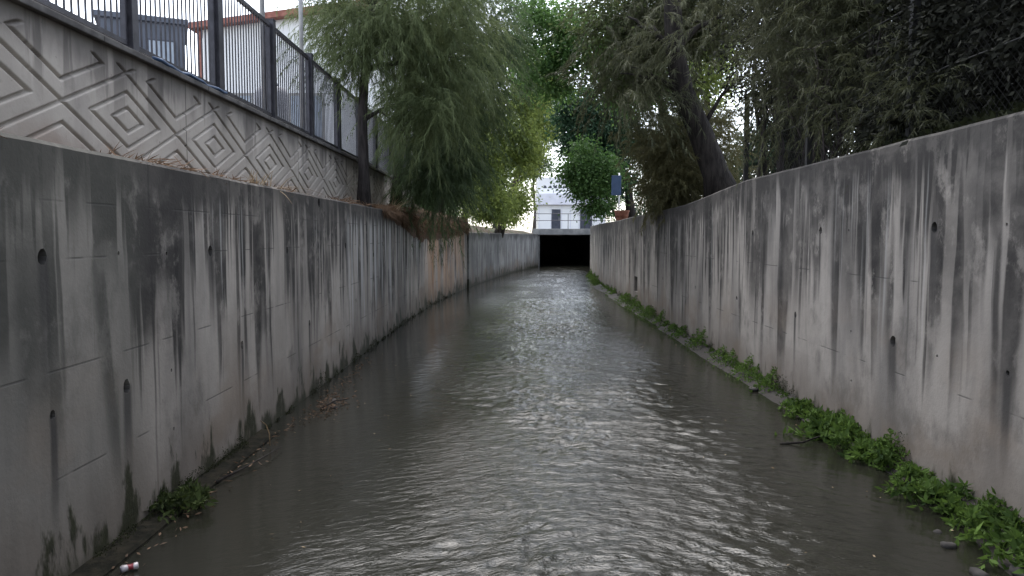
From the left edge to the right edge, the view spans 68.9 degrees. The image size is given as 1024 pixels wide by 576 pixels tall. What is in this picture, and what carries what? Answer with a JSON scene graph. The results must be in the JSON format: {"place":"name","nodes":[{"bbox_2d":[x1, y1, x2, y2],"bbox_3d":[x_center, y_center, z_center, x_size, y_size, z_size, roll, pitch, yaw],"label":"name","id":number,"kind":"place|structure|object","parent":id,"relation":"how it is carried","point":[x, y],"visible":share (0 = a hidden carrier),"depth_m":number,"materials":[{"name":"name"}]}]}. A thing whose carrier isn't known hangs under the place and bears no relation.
{"place":"outdoors","nodes":[
{"label":"outdoors","id":0,"kind":"place"},
{"bbox_2d":[254,83,289,121],"bbox_3d":[-5.907,-3.916,18.403,0.860,2.210,0.860,0,4,0],"label":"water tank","id":1,"kind":"object","parent":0,"point":[277,101],"visible":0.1,"depth_m":18.10,"materials":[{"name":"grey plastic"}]},
{"bbox_2d":[50,0,851,232],"label":"sky","id":2,"kind":"structure","parent":0,"point":[270,5],"materials":[{"name":"white"}]},
{"bbox_2d":[413,205,586,235],"bbox_3d":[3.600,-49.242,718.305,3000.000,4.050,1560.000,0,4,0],"label":"ground","id":3,"kind":"structure","parent":0,"point":[487,230],"depth_m":38.15,"materials":[{"name":"grey concrete"}]},
{"bbox_2d":[0,123,381,208],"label":"dry grass","id":4,"kind":"structure","parent":3,"relation":"on","point":[195,169],"depth_m":6.16,"materials":[{"name":"plant"}]},
{"bbox_2d":[0,0,411,206],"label":"patterned wall","id":5,"kind":"structure","parent":3,"relation":"on","point":[65,80],"depth_m":6.49,"materials":[{"name":"concrete"}]},
{"bbox_2d":[152,56,227,94],"bbox_3d":[-3.232,-2.134,7.577,0.076,0.052,1.686,0,4,0],"label":"hose","id":6,"kind":"object","parent":5,"relation":"on","point":[163,61],"visible":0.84,"depth_m":7.44,"materials":[{"name":"blue plastic"}]},
{"bbox_2d":[33,0,408,180],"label":"bar fence","id":7,"kind":"object","parent":5,"relation":"on","point":[129,27],"visible":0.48,"depth_m":9.57,"materials":[{"name":"metal"}]},
{"bbox_2d":[0,132,466,575],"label":"channel wall","id":8,"kind":"structure","parent":3,"relation":"on","point":[162,327],"depth_m":5.29,"materials":[{"name":"concrete"}]},
{"bbox_2d":[93,428,265,558],"bbox_3d":[-2.474,1.609,5.239,0.217,0.100,5.026,0,4,0],"label":"moss strip","id":9,"kind":"object","parent":8,"relation":"on","point":[153,515],"visible":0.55,"depth_m":5.21,"materials":[{"name":"green plant"}]},
{"bbox_2d":[147,476,218,523],"bbox_3d":[-2.447,1.617,5.456,0.547,0.380,0.563,3,5,34],"label":"weed clump","id":10,"kind":"object","parent":8,"relation":"on","point":[196,494],"visible":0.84,"depth_m":5.40,"materials":[{"name":"green plant"}]},
{"bbox_2d":[246,168,272,186],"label":"dry grass tuft","id":11,"kind":"object","parent":8,"relation":"on","point":[251,180],"visible":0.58,"depth_m":7.80,"materials":[{"name":"plant"}]},
{"bbox_2d":[270,175,313,201],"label":"dry grass tuft","id":12,"kind":"object","parent":8,"relation":"on","point":[284,187],"visible":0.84,"depth_m":8.26,"materials":[{"name":"plant"}]},
{"bbox_2d":[171,291,454,493],"bbox_3d":[-2.413,0.893,14.606,0.325,0.230,23.014,0,4,1],"label":"moss strip","id":13,"kind":"object","parent":8,"relation":"attached to","point":[314,390],"visible":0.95,"depth_m":9.88,"materials":[{"name":"green plant"}]},
{"bbox_2d":[390,194,407,218],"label":"dry grass tuft","id":14,"kind":"object","parent":8,"relation":"on","point":[397,208],"visible":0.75,"depth_m":15.83,"materials":[{"name":"plant"}]},
{"bbox_2d":[372,203,471,240],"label":"needle litter","id":15,"kind":"object","parent":8,"relation":"on","point":[391,212],"visible":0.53,"depth_m":18.17,"materials":[{"name":"brown plant"}]},
{"bbox_2d":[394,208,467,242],"bbox_3d":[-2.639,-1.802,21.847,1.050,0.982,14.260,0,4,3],"label":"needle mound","id":16,"kind":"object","parent":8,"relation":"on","point":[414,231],"visible":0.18,"depth_m":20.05,"materials":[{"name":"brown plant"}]},
{"bbox_2d":[188,0,400,168],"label":"white house","id":17,"kind":"structure","parent":3,"relation":"on","point":[279,19],"depth_m":25.56,"materials":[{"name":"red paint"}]},
{"bbox_2d":[234,93,253,102],"bbox_3d":[-9.470,-5.888,25.671,1.240,1.600,0.057,0,4,0],"label":"window","id":18,"kind":"structure","parent":17,"relation":"in","point":[234,93],"depth_m":25.60,"materials":[{"name":"glass"}]},
{"bbox_2d":[289,93,324,139],"bbox_3d":[-7.070,-5.888,25.659,1.240,1.600,0.057,0,4,0],"label":"window","id":19,"kind":"structure","parent":17,"relation":"in","point":[289,93],"depth_m":25.62,"materials":[{"name":"glass"}]},
{"bbox_2d":[275,0,526,206],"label":"feathery tree","id":20,"kind":"object","parent":3,"relation":"on","point":[379,31],"visible":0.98,"depth_m":14.23,"materials":[{"name":"green plant"}]},
{"bbox_2d":[368,0,555,272],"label":"feathery tree","id":21,"kind":"object","parent":3,"relation":"on","point":[416,187],"visible":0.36,"depth_m":17.36,"materials":[{"name":"green plant"}]},
{"bbox_2d":[453,135,491,225],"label":"background tree","id":22,"kind":"object","parent":3,"relation":"on","point":[463,213],"visible":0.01,"depth_m":51.79,"materials":[{"name":"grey plant"}]},
{"bbox_2d":[470,145,530,229],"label":"background tree","id":23,"kind":"object","parent":3,"relation":"on","point":[506,190],"visible":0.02,"depth_m":63.23,"materials":[{"name":"grey plant"}]},
{"bbox_2d":[467,232,538,286],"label":"channel wall","id":24,"kind":"structure","parent":3,"relation":"on","point":[491,255],"depth_m":36.88,"materials":[{"name":"concrete"}]},
{"bbox_2d":[438,36,576,228],"bbox_3d":[-0.394,-6.126,29.137,5.212,8.218,5.520,4,5,43],"label":"leafy tree","id":25,"kind":"object","parent":3,"relation":"on","point":[527,153],"visible":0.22,"depth_m":28.40,"materials":[{"name":"green plant"}]},
{"bbox_2d":[490,83,574,237],"bbox_3d":[1.026,-6.895,37.335,4.751,8.760,3.765,0,4,0],"label":"leafy tree","id":26,"kind":"object","parent":3,"relation":"on","point":[524,199],"visible":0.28,"depth_m":37.09,"materials":[{"name":"green plant"}]},
{"bbox_2d":[512,74,566,229],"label":"background tree","id":27,"kind":"object","parent":3,"relation":"on","point":[545,165],"visible":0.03,"depth_m":74.89,"materials":[{"name":"grey plant"}]},
{"bbox_2d":[532,229,589,265],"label":"culvert bridge","id":28,"kind":"structure","parent":3,"relation":"on","point":[571,242],"depth_m":68.30,"materials":[{"name":"concrete"}]},
{"bbox_2d":[535,213,615,228],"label":"bridge railing","id":29,"kind":"object","parent":28,"relation":"on","point":[551,220],"visible":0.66,"depth_m":49.87,"materials":[{"name":"metal"}]},
{"bbox_2d":[535,177,606,228],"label":"white building","id":30,"kind":"structure","parent":3,"relation":"on","point":[553,201],"depth_m":59.72,"materials":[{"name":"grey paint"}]},
{"bbox_2d":[552,209,560,228],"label":"door","id":31,"kind":"structure","parent":30,"relation":"in","point":[555,224],"depth_m":59.70,"materials":[{"name":"grey metal"}]},
{"bbox_2d":[580,209,591,228],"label":"door","id":32,"kind":"structure","parent":30,"relation":"in","point":[587,226],"depth_m":59.71,"materials":[{"name":"grey metal"}]},
{"bbox_2d":[544,133,634,226],"bbox_3d":[3.061,-4.374,30.219,4.116,3.832,3.416,-2,4,-28],"label":"leafy shrub","id":33,"kind":"object","parent":3,"relation":"on","point":[591,182],"visible":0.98,"depth_m":29.76,"materials":[{"name":"green plant"}]},
{"bbox_2d":[495,0,695,125],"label":"leafy tree","id":34,"kind":"object","parent":3,"relation":"on","point":[541,16],"visible":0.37,"depth_m":21.34,"materials":[{"name":"green plant"}]},
{"bbox_2d":[542,77,653,217],"bbox_3d":[3.800,-6.036,32.610,5.245,6.605,4.557,-1,4,-16],"label":"leafy tree","id":35,"kind":"object","parent":3,"relation":"on","point":[565,122],"visible":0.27,"depth_m":31.90,"materials":[{"name":"green plant"}]},
{"bbox_2d":[611,173,620,209],"bbox_3d":[3.958,-3.346,28.396,0.370,2.050,0.098,0,4,0],"label":"board sign","id":36,"kind":"object","parent":3,"relation":"on","point":[615,184],"visible":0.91,"depth_m":28.31,"materials":[{"name":"blue metal"}]},
{"bbox_2d":[606,169,630,222],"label":"background tree","id":37,"kind":"object","parent":3,"relation":"on","point":[614,205],"depth_m":65.04,"materials":[{"name":"plant"}]},
{"bbox_2d":[614,210,629,220],"bbox_3d":[4.069,-2.668,27.662,0.600,0.400,0.600,0,4,0],"label":"clay pot","id":38,"kind":"object","parent":3,"relation":"on","point":[621,214],"visible":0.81,"depth_m":27.46,"materials":[{"name":"brown ceramic"}]},
{"bbox_2d":[620,127,655,215],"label":"background tree","id":39,"kind":"object","parent":3,"relation":"on","point":[637,212],"visible":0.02,"depth_m":59.24,"materials":[{"name":"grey plant"}]},
{"bbox_2d":[532,0,795,196],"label":"leaning tree","id":40,"kind":"object","parent":3,"relation":"on","point":[651,42],"visible":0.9,"depth_m":16.00,"materials":[{"name":"green plant"}]},
{"bbox_2d":[606,90,759,236],"bbox_3d":[4.148,-2.881,17.565,3.373,3.630,4.447,3,5,34],"label":"feathery bush","id":41,"kind":"object","parent":3,"relation":"on","point":[668,180],"visible":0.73,"depth_m":16.73,"materials":[{"name":"green plant"}]},
{"bbox_2d":[669,20,750,129],"bbox_3d":[6.334,-5.819,24.184,4.013,6.491,3.121,0,4,0],"label":"leafy tree","id":42,"kind":"object","parent":3,"relation":"on","point":[717,79],"visible":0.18,"depth_m":23.73,"materials":[{"name":"green plant"}]},
{"bbox_2d":[694,1,851,176],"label":"multi stem shrub","id":43,"kind":"object","parent":3,"relation":"on","point":[780,158],"visible":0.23,"depth_m":11.49,"materials":[{"name":"green plant"}]},
{"bbox_2d":[723,115,827,183],"bbox_3d":[7.619,-4.082,22.577,5.166,3.969,3.505,0,4,0],"label":"hedge shrub","id":44,"kind":"object","parent":3,"relation":"on","point":[754,163],"visible":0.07,"depth_m":22.19,"materials":[{"name":"green plant"}]},
{"bbox_2d":[720,0,854,175],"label":"hedge shrub","id":45,"kind":"object","parent":3,"relation":"on","point":[785,108],"visible":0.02,"depth_m":12.30,"materials":[{"name":"green plant"}]},
{"bbox_2d":[702,0,906,166],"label":"twiggy shrub","id":46,"kind":"object","parent":3,"relation":"on","point":[755,5],"visible":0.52,"depth_m":9.17,"materials":[{"name":"green plant"}]},
{"bbox_2d":[590,111,1023,521],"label":"channel wall","id":47,"kind":"structure","parent":3,"relation":"on","point":[881,295],"depth_m":6.82,"materials":[{"name":"grey concrete"}]},
{"bbox_2d":[588,271,1020,523],"bbox_3d":[3.659,0.205,23.654,0.762,0.370,40.837,0,4,2],"label":"moss strip","id":48,"kind":"object","parent":47,"relation":"attached to","point":[784,385],"visible":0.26,"depth_m":9.28,"materials":[{"name":"green plant"}]},
{"bbox_2d":[851,98,1023,153],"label":"ivy ground cover","id":49,"kind":"object","parent":47,"relation":"on","point":[984,116],"visible":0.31,"depth_m":6.21,"materials":[{"name":"green plant"}]},
{"bbox_2d":[708,0,1019,195],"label":"hedge shrub","id":50,"kind":"object","parent":3,"relation":"on","point":[870,74],"visible":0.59,"depth_m":8.37,"materials":[{"name":"green plant"}]},
{"bbox_2d":[780,0,950,154],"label":"hedge shrub","id":51,"kind":"object","parent":3,"relation":"on","point":[873,44],"visible":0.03,"depth_m":8.81,"materials":[{"name":"green plant"}]},
{"bbox_2d":[743,0,1023,180],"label":"wire fence","id":52,"kind":"object","parent":3,"relation":"on","point":[808,144],"visible":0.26,"depth_m":7.54,"materials":[{"name":"metal"}]},
{"bbox_2d":[823,0,1023,153],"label":"hedge shrub","id":53,"kind":"object","parent":3,"relation":"on","point":[931,7],"visible":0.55,"depth_m":6.76,"materials":[{"name":"green plant"}]},
{"bbox_2d":[863,0,1023,146],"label":"hedge shrub","id":54,"kind":"object","parent":3,"relation":"on","point":[975,61],"visible":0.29,"depth_m":6.42,"materials":[{"name":"green plant"}]},
{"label":"terrace","id":55,"kind":"structure","parent":3,"relation":"on","visible":0},
{"bbox_2d":[93,9,187,69],"bbox_3d":[-8.447,-4.365,17.207,1.860,3.270,1.980,-2,4,-25],"label":"grey cabin","id":56,"kind":"object","parent":55,"relation":"on","point":[143,29],"visible":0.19,"depth_m":16.41,"materials":[{"name":"metal"}]},
{"bbox_2d":[148,38,175,63],"bbox_3d":[-7.719,-4.831,16.483,0.580,1.280,0.038,-2,4,-25],"label":"window","id":57,"kind":"structure","parent":56,"relation":"in","point":[158,40],"depth_m":16.45,"materials":[{"name":"white glass"}]},
{"bbox_2d":[259,0,266,110],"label":"pipe pole","id":58,"kind":"object","parent":55,"relation":"on","point":[262,7],"depth_m":10.40,"materials":[{"name":"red metal"}]},
{"bbox_2d":[298,0,304,129],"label":"pipe pole","id":59,"kind":"object","parent":55,"relation":"on","point":[300,9],"visible":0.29,"depth_m":12.26,"materials":[{"name":"grey metal"}]},
{"bbox_2d":[106,254,1010,575],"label":"water","id":60,"kind":"structure","parent":0,"point":[564,416],"depth_m":6.26,"materials":[{"name":"grey liquid"}]},
{"bbox_2d":[120,562,138,572],"bbox_3d":[-2.289,1.670,4.467,0.096,0.042,0.046,-3,5,-38],"label":"drink can","id":61,"kind":"object","parent":60,"relation":"on","point":[128,567],"visible":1,"depth_m":4.46,"materials":[{"name":"white paint"}]},
{"bbox_2d":[111,357,371,575],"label":"leaf debris","id":62,"kind":"object","parent":60,"relation":"on","point":[159,534],"visible":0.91,"depth_m":8.44,"materials":[{"name":"brown plant"}]},
{"bbox_2d":[216,446,281,482],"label":"twig","id":63,"kind":"object","parent":60,"relation":"on","point":[232,473],"visible":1,"depth_m":6.34,"materials":[{"name":"wood"}]},
{"bbox_2d":[260,420,270,445],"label":"stalk","id":64,"kind":"object","parent":60,"relation":"on","point":[268,432],"visible":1,"depth_m":7.12,"materials":[{"name":"plant"}]},
{"bbox_2d":[321,398,349,409],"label":"twig","id":65,"kind":"object","parent":60,"relation":"on","point":[333,401],"visible":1,"depth_m":8.83,"materials":[{"name":"brown wood"}]},
{"bbox_2d":[749,387,758,390],"bbox_3d":[3.147,1.315,9.697,0.130,0.053,0.162,0,4,0],"label":"stone","id":66,"kind":"object","parent":60,"relation":"on","point":[753,389],"visible":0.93,"depth_m":9.65,"materials":[{"name":"grey stone"}]},
{"bbox_2d":[780,436,819,444],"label":"twig","id":67,"kind":"object","parent":60,"relation":"on","point":[798,442],"visible":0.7,"depth_m":7.18,"materials":[{"name":"brown wood"}]},
{"bbox_2d":[593,284,1016,575],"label":"mud bank","id":68,"kind":"structure","parent":60,"relation":"on","point":[772,396],"depth_m":10.46,"materials":[{"name":"brown soil"}]},
{"bbox_2d":[777,397,823,419],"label":"weed clump","id":69,"kind":"object","parent":68,"relation":"on","point":[797,406],"visible":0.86,"depth_m":8.34,"materials":[{"name":"green plant"}]},
{"bbox_2d":[585,269,1023,533],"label":"weeds","id":70,"kind":"object","parent":68,"relation":"on","point":[591,276],"visible":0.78,"depth_m":10.57,"materials":[{"name":"green plant"}]},
{"bbox_2d":[774,405,861,449],"bbox_3d":[3.184,1.511,7.392,0.955,0.715,0.968,-2,5,-31],"label":"weed clump","id":71,"kind":"object","parent":68,"relation":"on","point":[821,422],"visible":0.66,"depth_m":7.40,"materials":[{"name":"green plant"}]},
{"bbox_2d":[820,429,900,470],"bbox_3d":[3.174,1.540,6.723,0.656,0.517,0.976,0,4,0],"label":"weed clump","id":72,"kind":"object","parent":68,"relation":"on","point":[861,450],"visible":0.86,"depth_m":6.64,"materials":[{"name":"green plant"}]},
{"bbox_2d":[889,461,941,483],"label":"weed clump","id":73,"kind":"object","parent":68,"relation":"on","point":[906,471],"visible":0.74,"depth_m":6.03,"materials":[{"name":"green plant"}]},
{"bbox_2d":[874,460,976,526],"bbox_3d":[3.167,1.603,5.627,0.646,0.462,0.854,-2,4,-23],"label":"weed clump","id":74,"kind":"object","parent":68,"relation":"on","point":[931,488],"visible":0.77,"depth_m":5.49,"materials":[{"name":"green plant"}]},
{"bbox_2d":[931,493,1012,532],"bbox_3d":[3.200,1.664,5.175,0.476,0.450,0.585,0,4,0],"label":"weed clump","id":75,"kind":"object","parent":68,"relation":"on","point":[961,512],"visible":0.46,"depth_m":5.15,"materials":[{"name":"green plant"}]},
{"bbox_2d":[954,504,1023,573],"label":"weed clump","id":76,"kind":"object","parent":68,"relation":"on","point":[1012,535],"visible":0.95,"depth_m":4.71,"materials":[{"name":"green plant"}]},
{"bbox_2d":[1009,565,1023,575],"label":"stone","id":77,"kind":"object","parent":68,"relation":"on","point":[1012,568],"visible":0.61,"depth_m":4.38,"materials":[{"name":"grey stone"}]},
{"bbox_2d":[940,541,956,548],"bbox_3d":[2.823,1.671,4.831,0.098,0.060,0.085,0,4,0],"label":"stone","id":78,"kind":"object","parent":60,"relation":"on","point":[948,545],"visible":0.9,"depth_m":4.80,"materials":[{"name":"grey stone"}]},
{"bbox_2d":[969,567,989,575],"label":"stone","id":79,"kind":"object","parent":60,"relation":"on","point":[975,571],"visible":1,"depth_m":4.39,"materials":[{"name":"grey stone"}]}
]}

